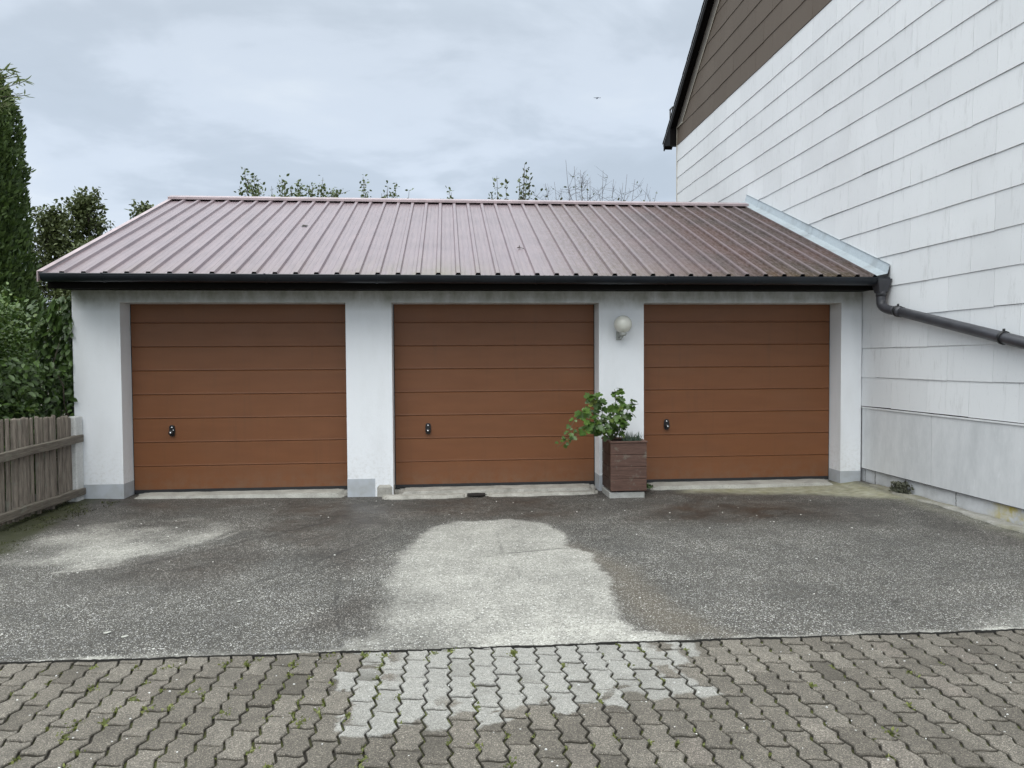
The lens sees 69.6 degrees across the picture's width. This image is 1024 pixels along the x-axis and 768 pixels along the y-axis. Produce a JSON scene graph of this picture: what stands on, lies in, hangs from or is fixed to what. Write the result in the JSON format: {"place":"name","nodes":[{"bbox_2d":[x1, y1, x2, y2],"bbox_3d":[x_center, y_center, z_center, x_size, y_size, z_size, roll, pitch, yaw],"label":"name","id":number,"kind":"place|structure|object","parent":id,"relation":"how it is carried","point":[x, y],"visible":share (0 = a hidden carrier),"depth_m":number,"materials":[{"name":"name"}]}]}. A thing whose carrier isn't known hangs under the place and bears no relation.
{"place":"outdoors","nodes":[
{"label":"outdoors","id":0,"kind":"place"},
{"bbox_2d":[4,378,64,511],"bbox_3d":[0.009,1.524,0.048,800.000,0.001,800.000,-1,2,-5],"label":"ground","id":1,"kind":"structure","parent":0,"point":[30,495],"depth_m":8.11,"materials":[{"name":"green plant"}]},
{"bbox_2d":[0,62,33,114],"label":"willow tree","id":2,"kind":"object","parent":1,"relation":"on","point":[3,88],"visible":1,"depth_m":9.65,"materials":[{"name":"green plant"}]},
{"bbox_2d":[0,71,46,436],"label":"thuja tree","id":3,"kind":"object","parent":1,"relation":"on","point":[17,259],"visible":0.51,"depth_m":10.82,"materials":[{"name":"green plant"}]},
{"bbox_2d":[0,282,57,464],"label":"shrub","id":4,"kind":"object","parent":1,"relation":"on","point":[10,317],"visible":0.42,"depth_m":7.42,"materials":[{"name":"green plant"}]},
{"bbox_2d":[0,296,77,501],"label":"hedge","id":5,"kind":"object","parent":1,"relation":"on","point":[31,376],"visible":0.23,"depth_m":7.78,"materials":[{"name":"green plant"}]},
{"bbox_2d":[0,415,85,526],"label":"fence","id":6,"kind":"object","parent":1,"relation":"on","point":[19,439],"visible":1,"depth_m":6.98,"materials":[{"name":"grey wood"}]},
{"bbox_2d":[25,199,72,414],"bbox_3d":[-11.981,-1.889,19.199,2.185,5.873,2.265,1,2,36],"label":"bushy tree","id":7,"kind":"object","parent":1,"relation":"on","point":[47,236],"visible":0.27,"depth_m":18.86,"materials":[{"name":"green plant"}]},
{"bbox_2d":[41,232,105,386],"bbox_3d":[-10.318,-1.375,18.281,2.813,4.887,2.951,-1,2,-29],"label":"bushy tree","id":8,"kind":"object","parent":1,"relation":"on","point":[68,292],"visible":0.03,"depth_m":17.90,"materials":[{"name":"green plant"}]},
{"bbox_2d":[69,416,83,501],"bbox_3d":[-4.603,0.838,7.767,0.096,0.995,0.155,-1,2,-5],"label":"concrete post","id":9,"kind":"object","parent":1,"relation":"on","point":[77,460],"visible":0.43,"depth_m":7.72,"materials":[{"name":"grey concrete"}]},
{"bbox_2d":[45,186,114,384],"bbox_3d":[-10.925,-2.045,19.106,2.340,6.180,2.231,-1,2,-5],"label":"bushy tree","id":10,"kind":"object","parent":1,"relation":"on","point":[83,209],"visible":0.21,"depth_m":18.78,"materials":[{"name":"green plant"}]},
{"bbox_2d":[126,199,153,219],"bbox_3d":[-9.785,-1.964,19.736,2.532,5.954,2.457,-1,2,-5],"label":"bushy tree","id":11,"kind":"object","parent":1,"relation":"on","point":[142,207],"visible":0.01,"depth_m":19.45,"materials":[{"name":"green plant"}]},
{"bbox_2d":[234,167,349,197],"bbox_3d":[-5.194,-1.829,16.473,3.252,5.902,2.722,-1,2,-22],"label":"fruit tree","id":12,"kind":"object","parent":1,"relation":"on","point":[249,190],"visible":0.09,"depth_m":16.35,"materials":[{"name":"green plant"}]},
{"bbox_2d":[358,174,413,197],"bbox_3d":[-3.023,-1.909,17.056,2.140,5.951,1.866,0,2,14],"label":"young tree","id":13,"kind":"object","parent":1,"relation":"on","point":[367,196],"visible":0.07,"depth_m":17.02,"materials":[{"name":"green plant"}]},
{"bbox_2d":[440,187,453,198],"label":"young tree","id":14,"kind":"object","parent":1,"relation":"on","point":[451,197],"visible":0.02,"depth_m":17.04,"materials":[{"name":"green plant"}]},
{"bbox_2d":[487,162,542,199],"bbox_3d":[-0.076,-2.017,17.070,1.893,6.140,1.832,-1,2,-5],"label":"sparse tree","id":15,"kind":"object","parent":1,"relation":"on","point":[523,188],"visible":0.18,"depth_m":16.88,"materials":[{"name":"green plant"}]},
{"bbox_2d":[36,194,1023,498],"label":"garage","id":16,"kind":"structure","parent":1,"relation":"on","point":[240,346],"depth_m":8.40,"materials":[{"name":"white paint"}]},
{"bbox_2d":[130,304,347,493],"bbox_3d":[-3.015,0.148,8.222,2.370,2.165,0.130,-1,2,-5],"label":"garage door","id":17,"kind":"structure","parent":16,"relation":"in","point":[226,397],"depth_m":8.22,"materials":[{"name":"brown paint"}]},
{"bbox_2d":[393,304,594,488],"bbox_3d":[-0.189,0.123,8.468,2.316,2.165,0.130,-1,2,-5],"label":"garage door","id":18,"kind":"structure","parent":16,"relation":"in","point":[484,394],"depth_m":8.47,"materials":[{"name":"brown paint"}]},
{"bbox_2d":[614,315,631,339],"bbox_3d":[1.233,-0.628,8.210,0.197,0.271,0.223,-1,2,-5],"label":"wall lamp","id":19,"kind":"object","parent":16,"relation":"attached to","point":[622,325],"visible":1,"depth_m":8.14,"materials":[{"name":"beige glass"}]},
{"bbox_2d":[644,304,829,482],"bbox_3d":[2.640,0.097,8.714,2.342,2.165,0.130,-1,2,-5],"label":"garage door","id":20,"kind":"structure","parent":16,"relation":"in","point":[733,392],"depth_m":8.72,"materials":[{"name":"brown paint"}]},
{"bbox_2d":[526,167,656,201],"bbox_3d":[2.007,-2.117,17.322,2.894,6.302,3.006,1,2,33],"label":"bare tree","id":21,"kind":"object","parent":1,"relation":"on","point":[569,191],"visible":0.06,"depth_m":17.23,"materials":[{"name":"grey plant"}]},
{"bbox_2d":[662,0,1023,525],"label":"house","id":22,"kind":"structure","parent":1,"relation":"on","point":[891,132],"depth_m":7.75,"materials":[{"name":"white paint"}]},
{"bbox_2d":[0,0,703,306],"label":"sky","id":23,"kind":"structure","parent":0,"point":[153,101],"materials":[{"name":"grey"}]},
{"bbox_2d":[0,480,1023,664],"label":"asphalt","id":24,"kind":"structure","parent":0,"point":[271,567],"depth_m":5.07,"materials":[{"name":"grey asphalt"}]},
{"bbox_2d":[0,501,119,553],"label":"moss","id":25,"kind":"object","parent":24,"relation":"on","point":[72,510],"visible":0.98,"depth_m":6.95,"materials":[{"name":"green plant"}]},
{"bbox_2d":[382,493,466,499],"bbox_3d":[-0.946,1.254,8.007,0.920,0.102,0.136,-1,2,-5],"label":"concrete edging","id":26,"kind":"object","parent":24,"relation":"on","point":[420,496],"visible":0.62,"depth_m":7.97,"materials":[{"name":"grey concrete"}]},
{"bbox_2d":[467,493,484,495],"bbox_3d":[-0.392,1.213,8.113,0.259,0.001,0.189,-1,2,-5],"label":"drain","id":27,"kind":"object","parent":24,"relation":"on","point":[475,494],"visible":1,"depth_m":8.10,"materials":[{"name":"black metal"}]},
{"bbox_2d":[485,490,597,496],"bbox_3d":[0.338,1.245,8.138,1.260,0.096,0.118,-1,2,-5],"label":"concrete edging","id":28,"kind":"object","parent":24,"relation":"on","point":[527,494],"visible":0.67,"depth_m":8.12,"materials":[{"name":"grey concrete"}]},
{"bbox_2d":[602,486,644,497],"bbox_3d":[1.220,1.192,8.112,0.385,0.072,0.390,-1,2,-5],"label":"paving slab","id":29,"kind":"object","parent":24,"relation":"on","point":[608,493],"depth_m":7.92,"materials":[{"name":"grey concrete"}]},
{"bbox_2d":[601,437,647,491],"bbox_3d":[1.232,0.879,8.104,0.414,0.546,0.448,-1,2,-5],"label":"planter","id":30,"kind":"object","parent":29,"relation":"on","point":[624,465],"visible":0.89,"depth_m":7.89,"materials":[{"name":"brown wood"}]},
{"bbox_2d":[555,388,637,448],"bbox_3d":[0.860,0.357,7.850,1.026,0.619,0.350,-1,2,-26],"label":"potted plant","id":31,"kind":"object","parent":30,"relation":"in","point":[597,428],"visible":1,"depth_m":7.85,"materials":[{"name":"green plant"}]},
{"bbox_2d":[621,432,641,440],"bbox_3d":[1.307,0.578,8.034,0.246,0.139,0.343,0,2,11],"label":"grass tuft","id":32,"kind":"object","parent":30,"relation":"on","point":[631,438],"visible":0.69,"depth_m":8.01,"materials":[{"name":"green plant"}]},
{"bbox_2d":[869,484,1023,532],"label":"concrete strip","id":33,"kind":"object","parent":24,"relation":"on","point":[995,521],"visible":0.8,"depth_m":6.79,"materials":[{"name":"grey concrete"}]},
{"bbox_2d":[889,480,913,493],"bbox_3d":[4.109,1.088,7.783,0.167,0.135,0.276,-1,2,-5],"label":"weed","id":34,"kind":"object","parent":33,"relation":"on","point":[899,487],"visible":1,"depth_m":7.74,"materials":[{"name":"green plant"}]},
{"bbox_2d":[0,630,1023,767],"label":"paving","id":35,"kind":"structure","parent":0,"point":[490,676],"depth_m":3.13,"materials":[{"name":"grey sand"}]},
{"bbox_2d":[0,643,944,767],"bbox_3d":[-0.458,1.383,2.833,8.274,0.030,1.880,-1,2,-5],"label":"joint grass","id":36,"kind":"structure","parent":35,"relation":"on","point":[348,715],"depth_m":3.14,"materials":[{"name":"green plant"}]},
{"bbox_2d":[17,638,1011,767],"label":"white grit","id":37,"kind":"object","parent":35,"relation":"on","point":[523,681],"visible":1,"depth_m":3.22,"materials":[{"name":"white gravel"}]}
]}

